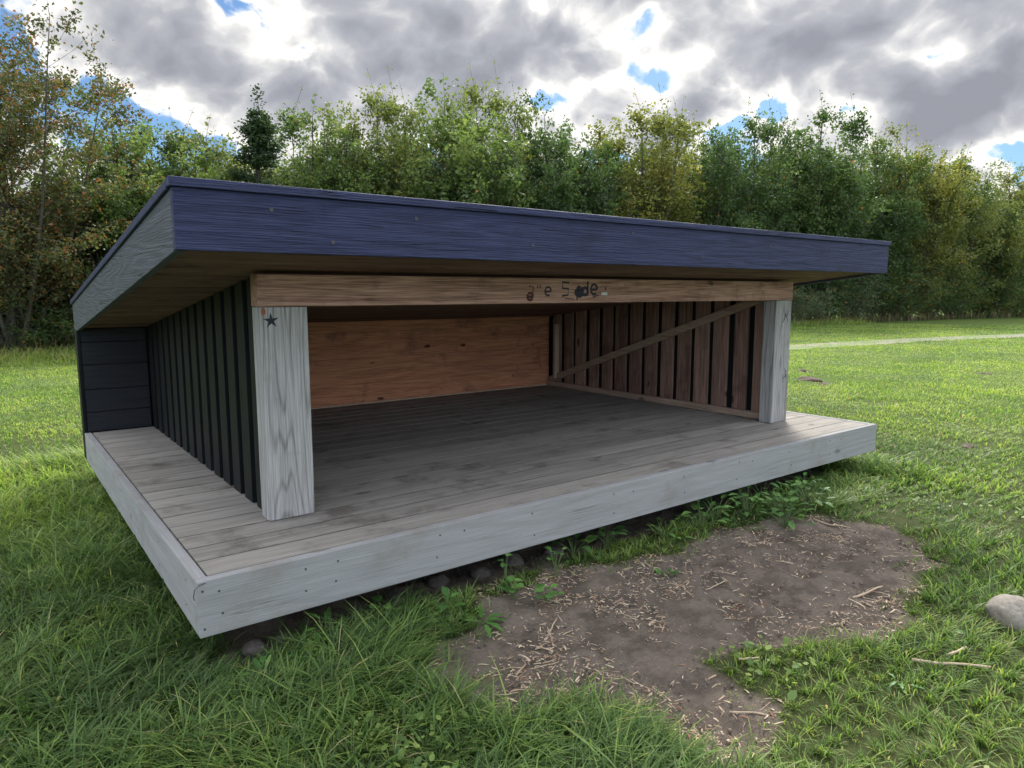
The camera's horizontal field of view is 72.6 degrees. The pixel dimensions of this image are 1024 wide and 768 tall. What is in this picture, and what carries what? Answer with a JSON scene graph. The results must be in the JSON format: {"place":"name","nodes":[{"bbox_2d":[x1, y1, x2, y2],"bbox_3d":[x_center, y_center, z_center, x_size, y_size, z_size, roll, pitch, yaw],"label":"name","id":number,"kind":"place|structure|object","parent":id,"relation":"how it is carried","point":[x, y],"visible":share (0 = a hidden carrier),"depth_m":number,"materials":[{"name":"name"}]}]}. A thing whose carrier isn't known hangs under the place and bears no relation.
{"place":"outdoors","nodes":[
{"label":"outdoors","id":0,"kind":"place"},
{"bbox_2d":[0,316,1023,767],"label":"meadow grass","id":1,"kind":"structure","parent":0,"point":[306,724],"depth_m":2.79,"materials":[{"name":"green plant"}]},
{"bbox_2d":[0,309,1023,767],"bbox_3d":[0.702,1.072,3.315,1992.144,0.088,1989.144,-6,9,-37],"label":"ground","id":2,"kind":"structure","parent":0,"point":[666,663],"depth_m":3.32,"materials":[{"name":"green plant"}]},
{"bbox_2d":[0,714,45,754],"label":"weed plant","id":3,"kind":"object","parent":2,"relation":"on","point":[1,732],"visible":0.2,"depth_m":2.35,"materials":[{"name":"green plant"}]},
{"bbox_2d":[0,282,74,351],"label":"shrub","id":4,"kind":"object","parent":2,"relation":"on","point":[46,334],"visible":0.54,"depth_m":16.03,"materials":[{"name":"green plant"}]},
{"bbox_2d":[2,179,103,336],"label":"bushy tree","id":5,"kind":"object","parent":2,"relation":"on","point":[49,242],"visible":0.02,"depth_m":17.61,"materials":[{"name":"green plant"}]},
{"bbox_2d":[18,258,90,346],"bbox_3d":[-10.806,-2.066,17.617,3.341,2.594,3.106,1,8,11],"label":"shrub","id":6,"kind":"object","parent":2,"relation":"on","point":[62,304],"visible":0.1,"depth_m":16.85,"materials":[{"name":"green plant"}]},
{"bbox_2d":[21,262,97,336],"bbox_3d":[-10.756,-1.927,17.399,3.341,2.373,3.106,-1,7,-4],"label":"shrub","id":7,"kind":"object","parent":2,"relation":"on","point":[57,303],"visible":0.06,"depth_m":16.75,"materials":[{"name":"green plant"}]},
{"bbox_2d":[0,0,161,355],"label":"autumn tree","id":8,"kind":"object","parent":2,"relation":"on","point":[15,234],"visible":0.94,"depth_m":15.54,"materials":[{"name":"green plant"}]},
{"bbox_2d":[19,146,159,273],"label":"bushy tree","id":9,"kind":"object","parent":2,"relation":"on","point":[94,254],"visible":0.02,"depth_m":18.37,"materials":[{"name":"green plant"}]},
{"bbox_2d":[16,78,228,303],"bbox_3d":[-10.012,-4.429,18.619,5.682,7.056,4.727,-6,10,-38],"label":"bushy tree","id":10,"kind":"object","parent":2,"relation":"on","point":[135,204],"visible":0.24,"depth_m":17.73,"materials":[{"name":"green plant"}]},
{"bbox_2d":[92,104,224,206],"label":"slender tree","id":11,"kind":"object","parent":2,"relation":"on","point":[167,147],"visible":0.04,"depth_m":19.46,"materials":[{"name":"green plant"}]},
{"bbox_2d":[156,110,277,181],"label":"slender tree","id":12,"kind":"object","parent":2,"relation":"on","point":[200,137],"visible":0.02,"depth_m":20.04,"materials":[{"name":"green plant"}]},
{"bbox_2d":[185,126,286,184],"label":"slender tree","id":13,"kind":"object","parent":2,"relation":"on","point":[229,165],"visible":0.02,"depth_m":20.99,"materials":[{"name":"green plant"}]},
{"bbox_2d":[230,654,272,689],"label":"weed plant","id":14,"kind":"object","parent":2,"relation":"on","point":[257,663],"visible":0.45,"depth_m":2.67,"materials":[{"name":"green plant"}]},
{"bbox_2d":[221,83,288,185],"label":"conifer tree","id":15,"kind":"object","parent":2,"relation":"on","point":[258,130],"visible":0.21,"depth_m":19.69,"materials":[{"name":"green plant"}]},
{"bbox_2d":[242,638,269,658],"bbox_3d":[-1.063,1.092,2.885,0.129,0.061,0.098,3,8,22],"label":"stone","id":16,"kind":"object","parent":2,"relation":"on","point":[253,646],"visible":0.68,"depth_m":2.85,"materials":[{"name":"grey stone"}]},
{"bbox_2d":[276,633,287,643],"bbox_3d":[-0.991,1.090,3.000,0.053,0.031,0.060,3,8,21],"label":"stone","id":17,"kind":"object","parent":2,"relation":"on","point":[278,637],"visible":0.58,"depth_m":2.98,"materials":[{"name":"grey stone"}]},
{"bbox_2d":[286,633,336,663],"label":"weed plant","id":18,"kind":"object","parent":2,"relation":"on","point":[315,638],"visible":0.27,"depth_m":2.81,"materials":[{"name":"green plant"}]},
{"bbox_2d":[252,87,375,193],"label":"slender tree","id":19,"kind":"object","parent":2,"relation":"on","point":[294,124],"visible":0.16,"depth_m":22.17,"materials":[{"name":"green plant"}]},
{"bbox_2d":[295,606,345,638],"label":"weed plant","id":20,"kind":"object","parent":2,"relation":"on","point":[325,614],"visible":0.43,"depth_m":2.97,"materials":[{"name":"green plant"}]},
{"bbox_2d":[271,123,402,194],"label":"bushy tree","id":21,"kind":"object","parent":2,"relation":"on","point":[332,179],"visible":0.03,"depth_m":22.42,"materials":[{"name":"green plant"}]},
{"bbox_2d":[309,66,439,198],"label":"slender tree","id":22,"kind":"object","parent":2,"relation":"on","point":[389,105],"visible":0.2,"depth_m":23.03,"materials":[{"name":"green plant"}]},
{"bbox_2d":[320,110,445,199],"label":"bushy tree","id":23,"kind":"object","parent":2,"relation":"on","point":[378,149],"visible":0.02,"depth_m":24.25,"materials":[{"name":"green plant"}]},
{"bbox_2d":[369,595,402,615],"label":"weed plant","id":24,"kind":"object","parent":2,"relation":"on","point":[377,598],"visible":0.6,"depth_m":3.15,"materials":[{"name":"green plant"}]},
{"bbox_2d":[386,592,402,603],"bbox_3d":[-0.575,1.050,3.425,0.085,0.045,0.116,-4,8,-26],"label":"stone","id":25,"kind":"object","parent":2,"relation":"on","point":[395,595],"visible":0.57,"depth_m":3.41,"materials":[{"name":"grey stone"}]},
{"bbox_2d":[413,760,458,767],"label":"weed plant","id":26,"kind":"object","parent":2,"relation":"on","point":[440,766],"visible":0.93,"depth_m":2.13,"materials":[{"name":"green plant"}]},
{"bbox_2d":[427,573,449,589],"bbox_3d":[-0.384,1.021,3.617,0.116,0.062,0.146,0,7,4],"label":"stone","id":27,"kind":"object","parent":2,"relation":"on","point":[437,581],"visible":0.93,"depth_m":3.58,"materials":[{"name":"grey stone"}]},
{"bbox_2d":[347,73,537,207],"bbox_3d":[-2.297,-6.296,24.194,7.460,9.317,6.206,6,10,41],"label":"bushy tree","id":28,"kind":"object","parent":2,"relation":"on","point":[454,187],"visible":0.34,"depth_m":23.13,"materials":[{"name":"green plant"}]},
{"bbox_2d":[432,586,465,622],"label":"weed plant","id":29,"kind":"object","parent":2,"relation":"on","point":[445,590],"visible":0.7,"depth_m":3.17,"materials":[{"name":"green plant"}]},
{"bbox_2d":[470,567,490,580],"bbox_3d":[-0.160,1.004,3.706,0.130,0.059,0.105,-1,7,-4],"label":"stone","id":30,"kind":"object","parent":2,"relation":"on","point":[482,573],"visible":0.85,"depth_m":3.67,"materials":[{"name":"grey stone"}]},
{"bbox_2d":[70,176,890,638],"bbox_3d":[-0.197,-0.144,5.549,5.264,1.955,3.696,-6,9,-37],"label":"wooden shelter","id":31,"kind":"object","parent":2,"relation":"on","point":[292,400],"visible":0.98,"depth_m":4.14,"materials":[{"name":"wood"}]},
{"bbox_2d":[461,604,506,637],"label":"weed plant","id":32,"kind":"object","parent":2,"relation":"on","point":[490,619],"visible":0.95,"depth_m":3.12,"materials":[{"name":"green plant"}]},
{"bbox_2d":[426,61,542,205],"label":"slender tree","id":33,"kind":"object","parent":2,"relation":"on","point":[472,94],"visible":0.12,"depth_m":25.01,"materials":[{"name":"green plant"}]},
{"bbox_2d":[497,553,511,586],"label":"weed plant","id":34,"kind":"object","parent":2,"relation":"on","point":[505,565],"visible":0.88,"depth_m":3.47,"materials":[{"name":"green plant"}]},
{"bbox_2d":[496,576,523,599],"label":"weed plant","id":35,"kind":"object","parent":2,"relation":"on","point":[510,579],"visible":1,"depth_m":3.41,"materials":[{"name":"green plant"}]},
{"bbox_2d":[0,115,1020,318],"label":"woodland","id":36,"kind":"object","parent":2,"relation":"on","point":[651,146],"visible":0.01,"depth_m":28.34,"materials":[{"name":"green plant"}]},
{"bbox_2d":[0,394,1023,767],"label":"clover","id":37,"kind":"object","parent":2,"relation":"on","point":[792,694],"visible":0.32,"depth_m":2.55,"materials":[{"name":"green plant"}]},
{"bbox_2d":[0,306,1023,355],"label":"undergrowth","id":38,"kind":"object","parent":2,"relation":"on","point":[922,316],"visible":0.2,"depth_m":35.76,"materials":[{"name":"green plant"}]},
{"bbox_2d":[501,552,523,565],"bbox_3d":[0.002,0.976,3.869,0.128,0.076,0.182,-2,8,-11],"label":"stone","id":39,"kind":"object","parent":2,"relation":"on","point":[515,559],"visible":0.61,"depth_m":3.83,"materials":[{"name":"grey stone"}]},
{"bbox_2d":[514,661,558,673],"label":"twig","id":40,"kind":"object","parent":2,"relation":"on","point":[537,667],"visible":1,"depth_m":2.82,"materials":[{"name":"brown wood"}]},
{"bbox_2d":[489,111,599,213],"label":"bushy tree","id":41,"kind":"object","parent":2,"relation":"on","point":[569,187],"visible":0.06,"depth_m":26.09,"materials":[{"name":"green plant"}]},
{"bbox_2d":[534,583,563,602],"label":"weed plant","id":42,"kind":"object","parent":2,"relation":"on","point":[540,586],"visible":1,"depth_m":3.41,"materials":[{"name":"green plant"}]},
{"bbox_2d":[544,617,556,639],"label":"twig","id":43,"kind":"object","parent":2,"relation":"on","point":[550,630],"visible":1,"depth_m":3.12,"materials":[{"name":"brown wood"}]},
{"bbox_2d":[544,546,564,555],"bbox_3d":[0.247,0.958,3.990,0.126,0.050,0.092,-3,8,-18],"label":"stone","id":44,"kind":"object","parent":2,"relation":"on","point":[555,549],"visible":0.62,"depth_m":3.97,"materials":[{"name":"grey stone"}]},
{"bbox_2d":[544,546,568,577],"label":"weed plant","id":45,"kind":"object","parent":2,"relation":"on","point":[551,558],"visible":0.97,"depth_m":3.68,"materials":[{"name":"green plant"}]},
{"bbox_2d":[490,87,634,215],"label":"bushy tree","id":46,"kind":"object","parent":2,"relation":"on","point":[591,179],"visible":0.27,"depth_m":25.96,"materials":[{"name":"green plant"}]},
{"bbox_2d":[549,533,598,554],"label":"weed plant","id":47,"kind":"object","parent":2,"relation":"on","point":[587,539],"visible":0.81,"depth_m":3.92,"materials":[{"name":"green plant"}]},
{"bbox_2d":[522,126,640,217],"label":"bushy tree","id":48,"kind":"object","parent":2,"relation":"on","point":[609,186],"visible":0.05,"depth_m":26.43,"materials":[{"name":"green plant"}]},
{"bbox_2d":[256,483,944,762],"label":"soil crumbs","id":49,"kind":"object","parent":2,"relation":"on","point":[663,624],"visible":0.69,"depth_m":3.39,"materials":[{"name":"brown soil"}]},
{"bbox_2d":[588,525,627,546],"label":"weed plant","id":50,"kind":"object","parent":2,"relation":"on","point":[613,532],"visible":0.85,"depth_m":4.07,"materials":[{"name":"green plant"}]},
{"bbox_2d":[578,125,663,218],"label":"slender tree","id":51,"kind":"object","parent":2,"relation":"on","point":[614,154],"visible":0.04,"depth_m":28.20,"materials":[{"name":"green plant"}]},
{"bbox_2d":[576,84,710,223],"bbox_3d":[5.404,-7.104,28.372,5.411,9.822,5.915,5,9,35],"label":"slender tree","id":52,"kind":"object","parent":2,"relation":"on","point":[675,191],"visible":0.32,"depth_m":27.60,"materials":[{"name":"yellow plant"}]},
{"bbox_2d":[348,514,944,763],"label":"straw litter","id":53,"kind":"object","parent":2,"relation":"on","point":[651,622],"visible":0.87,"depth_m":3.22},
{"bbox_2d":[653,568,678,576],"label":"weed plant","id":54,"kind":"object","parent":2,"relation":"on","point":[674,572],"visible":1,"depth_m":3.73,"materials":[{"name":"green plant"}]},
{"bbox_2d":[609,94,723,224],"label":"slender tree","id":55,"kind":"object","parent":2,"relation":"on","point":[693,177],"visible":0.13,"depth_m":29.23,"materials":[{"name":"green plant"}]},
{"bbox_2d":[647,517,693,540],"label":"weed plant","id":56,"kind":"object","parent":2,"relation":"on","point":[670,534],"visible":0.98,"depth_m":4.19,"materials":[{"name":"green plant"}]},
{"bbox_2d":[674,499,733,527],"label":"weed plant","id":57,"kind":"object","parent":2,"relation":"on","point":[694,506],"visible":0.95,"depth_m":4.38,"materials":[{"name":"green plant"}]},
{"bbox_2d":[694,491,743,521],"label":"weed plant","id":58,"kind":"object","parent":2,"relation":"on","point":[722,497],"visible":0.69,"depth_m":4.54,"materials":[{"name":"green plant"}]},
{"bbox_2d":[681,139,778,230],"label":"bushy tree","id":59,"kind":"object","parent":2,"relation":"on","point":[716,220],"visible":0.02,"depth_m":30.74,"materials":[{"name":"green plant"}]},
{"bbox_2d":[673,120,790,230],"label":"bushy tree","id":60,"kind":"object","parent":2,"relation":"on","point":[719,163],"visible":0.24,"depth_m":29.28,"materials":[{"name":"green plant"}]},
{"bbox_2d":[729,711,766,715],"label":"twig","id":61,"kind":"object","parent":2,"relation":"on","point":[740,712],"visible":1,"depth_m":2.47,"materials":[{"name":"brown wood"}]},
{"bbox_2d":[729,485,774,515],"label":"weed plant","id":62,"kind":"object","parent":2,"relation":"on","point":[747,506],"visible":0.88,"depth_m":4.63,"materials":[{"name":"green plant"}]},
{"bbox_2d":[709,94,809,232],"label":"slender tree","id":63,"kind":"object","parent":2,"relation":"on","point":[770,130],"visible":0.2,"depth_m":30.96,"materials":[{"name":"green plant"}]},
{"bbox_2d":[738,481,786,497],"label":"weed plant","id":64,"kind":"object","parent":2,"relation":"on","point":[775,488],"visible":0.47,"depth_m":4.88,"materials":[{"name":"green plant"}]},
{"bbox_2d":[754,491,815,516],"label":"weed plant","id":65,"kind":"object","parent":2,"relation":"on","point":[781,498],"visible":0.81,"depth_m":4.59,"materials":[{"name":"green plant"}]},
{"bbox_2d":[759,491,814,530],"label":"weed plant","id":66,"kind":"object","parent":2,"relation":"on","point":[790,523],"visible":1,"depth_m":4.46,"materials":[{"name":"green plant"}]},
{"bbox_2d":[781,472,822,495],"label":"weed plant","id":67,"kind":"object","parent":2,"relation":"on","point":[799,478],"visible":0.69,"depth_m":5.01,"materials":[{"name":"green plant"}]},
{"bbox_2d":[741,112,869,310],"bbox_3d":[13.533,-7.934,33.296,6.293,10.179,5.235,2,8,13],"label":"bushy tree","id":68,"kind":"object","parent":2,"relation":"on","point":[846,173],"visible":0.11,"depth_m":32.37,"materials":[{"name":"green plant"}]},
{"bbox_2d":[775,480,835,507],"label":"weed plant","id":69,"kind":"object","parent":2,"relation":"on","point":[798,482],"visible":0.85,"depth_m":4.80,"materials":[{"name":"green plant"}]},
{"bbox_2d":[797,376,822,381],"bbox_3d":[5.060,-0.073,11.813,0.365,0.106,0.520,-2,8,-11],"label":"molehill","id":70,"kind":"object","parent":2,"relation":"on","point":[808,378],"visible":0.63,"depth_m":11.75,"materials":[{"name":"soil"}]},
{"bbox_2d":[791,282,850,321],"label":"shrub","id":71,"kind":"object","parent":2,"relation":"on","point":[802,306],"visible":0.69,"depth_m":31.65,"materials":[{"name":"green plant"}]},
{"bbox_2d":[757,92,893,317],"bbox_3d":[14.605,-8.419,33.571,5.892,11.064,6.120,-2,8,-11],"label":"slender tree","id":72,"kind":"object","parent":2,"relation":"on","point":[850,228],"visible":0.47,"depth_m":32.05,"materials":[{"name":"green plant"}]},
{"bbox_2d":[814,518,850,527],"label":"twig","id":73,"kind":"object","parent":2,"relation":"on","point":[832,524],"visible":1,"depth_m":4.50,"materials":[{"name":"beige wood"}]},
{"bbox_2d":[797,274,882,319],"bbox_3d":[15.442,-4.994,34.007,4.176,4.111,3.882,-3,8,-19],"label":"shrub","id":74,"kind":"object","parent":2,"relation":"on","point":[838,301],"visible":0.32,"depth_m":33.18,"materials":[{"name":"green plant"}]},
{"bbox_2d":[833,275,890,320],"bbox_3d":[16.533,-4.728,34.401,3.391,3.472,3.648,-4,8,-26],"label":"shrub","id":75,"kind":"object","parent":2,"relation":"on","point":[856,311],"visible":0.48,"depth_m":33.97,"materials":[{"name":"green plant"}]},
{"bbox_2d":[852,586,881,597],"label":"twig","id":76,"kind":"object","parent":2,"relation":"on","point":[864,593],"visible":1,"depth_m":3.50,"materials":[{"name":"beige wood"}]},
{"bbox_2d":[827,141,941,319],"bbox_3d":[17.697,-7.710,35.530,7.185,9.145,6.181,4,9,30],"label":"bushy tree","id":77,"kind":"object","parent":2,"relation":"on","point":[896,217],"visible":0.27,"depth_m":34.22,"materials":[{"name":"green plant"}]},
{"bbox_2d":[855,118,940,317],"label":"slender tree","id":78,"kind":"object","parent":2,"relation":"on","point":[883,146],"visible":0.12,"depth_m":35.73,"materials":[{"name":"green plant"}]},
{"bbox_2d":[867,228,931,320],"bbox_3d":[19.167,-5.580,35.498,4.794,4.885,4.456,-5,9,-33],"label":"shrub","id":79,"kind":"object","parent":2,"relation":"on","point":[894,289],"visible":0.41,"depth_m":35.18,"materials":[{"name":"green plant"}]},
{"bbox_2d":[888,673,924,692],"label":"weed plant","id":80,"kind":"object","parent":2,"relation":"on","point":[900,684],"visible":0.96,"depth_m":2.57,"materials":[{"name":"green plant"}]},
{"bbox_2d":[857,121,987,318],"bbox_3d":[20.791,-8.593,36.427,6.875,10.661,5.719,6,10,41],"label":"bushy tree","id":81,"kind":"object","parent":2,"relation":"on","point":[949,191],"visible":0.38,"depth_m":35.58,"materials":[{"name":"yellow plant"}]},
{"bbox_2d":[891,262,954,320],"bbox_3d":[21.217,-4.913,36.714,3.198,3.226,3.440,-7,10,-41],"label":"shrub","id":82,"kind":"object","parent":2,"relation":"on","point":[913,307],"visible":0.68,"depth_m":36.24,"materials":[{"name":"green plant"}]},
{"bbox_2d":[903,236,980,317],"bbox_3d":[23.085,-6.258,38.685,4.830,5.402,5.196,6,10,41],"label":"shrub","id":83,"kind":"object","parent":2,"relation":"on","point":[944,298],"visible":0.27,"depth_m":37.60,"materials":[{"name":"green plant"}]},
{"bbox_2d":[912,658,990,667],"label":"twig","id":84,"kind":"object","parent":2,"relation":"on","point":[944,663],"visible":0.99,"depth_m":2.71,"materials":[{"name":"brown wood"}]},
{"bbox_2d":[936,629,968,643],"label":"weed plant","id":85,"kind":"object","parent":2,"relation":"on","point":[957,630],"visible":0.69,"depth_m":2.97,"materials":[{"name":"green plant"}]},
{"bbox_2d":[946,646,966,655],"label":"twig","id":86,"kind":"object","parent":2,"relation":"on","point":[953,652],"visible":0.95,"depth_m":2.81,"materials":[{"name":"beige wood"}]},
{"bbox_2d":[897,145,1020,318],"bbox_3d":[24.051,-8.395,38.822,6.492,9.634,6.371,7,10,41],"label":"bushy tree","id":87,"kind":"object","parent":2,"relation":"on","point":[972,233],"visible":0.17,"depth_m":37.78,"materials":[{"name":"green plant"}]},
{"bbox_2d":[938,259,995,317],"bbox_3d":[24.840,-5.450,38.923,3.852,3.716,3.580,5,9,34],"label":"shrub","id":88,"kind":"object","parent":2,"relation":"on","point":[977,283],"visible":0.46,"depth_m":38.70,"materials":[{"name":"green plant"}]},
{"bbox_2d":[961,443,977,448],"bbox_3d":[4.433,0.607,6.788,0.190,0.055,0.177,-3,8,-23],"label":"molehill","id":89,"kind":"object","parent":2,"relation":"on","point":[967,445],"visible":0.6,"depth_m":6.75,"materials":[{"name":"soil"}]},
{"bbox_2d":[929,141,1023,316],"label":"slender tree","id":90,"kind":"object","parent":2,"relation":"on","point":[985,195],"visible":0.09,"depth_m":39.10,"materials":[{"name":"green plant"}]},
{"bbox_2d":[955,169,1023,316],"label":"bushy tree","id":91,"kind":"object","parent":2,"relation":"on","point":[1008,241],"visible":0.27,"depth_m":39.27,"materials":[{"name":"green plant"}]},
{"bbox_2d":[963,237,1023,317],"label":"shrub","id":92,"kind":"object","parent":2,"relation":"on","point":[1005,298],"visible":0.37,"depth_m":39.57,"materials":[{"name":"green plant"}]},
{"bbox_2d":[985,594,1023,635],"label":"boulder","id":93,"kind":"object","parent":2,"relation":"on","point":[1007,610],"visible":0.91,"depth_m":3.02,"materials":[{"name":"grey stone"}]},
{"bbox_2d":[989,162,1023,316],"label":"slender tree","id":94,"kind":"object","parent":2,"relation":"on","point":[1015,195],"visible":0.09,"depth_m":41.49,"materials":[{"name":"green plant"}]},
{"bbox_2d":[991,162,1023,314],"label":"bushy tree","id":95,"kind":"object","parent":2,"relation":"on","point":[1013,201],"visible":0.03,"depth_m":43.81,"materials":[{"name":"green plant"}]},
{"bbox_2d":[0,0,1023,210],"label":"sky","id":96,"kind":"structure","parent":0,"point":[953,70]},
{"bbox_2d":[789,333,1023,349],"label":"gravel path","id":97,"kind":"structure","parent":0,"point":[792,347],"depth_m":21.49,"materials":[{"name":"beige gravel"}]}
]}

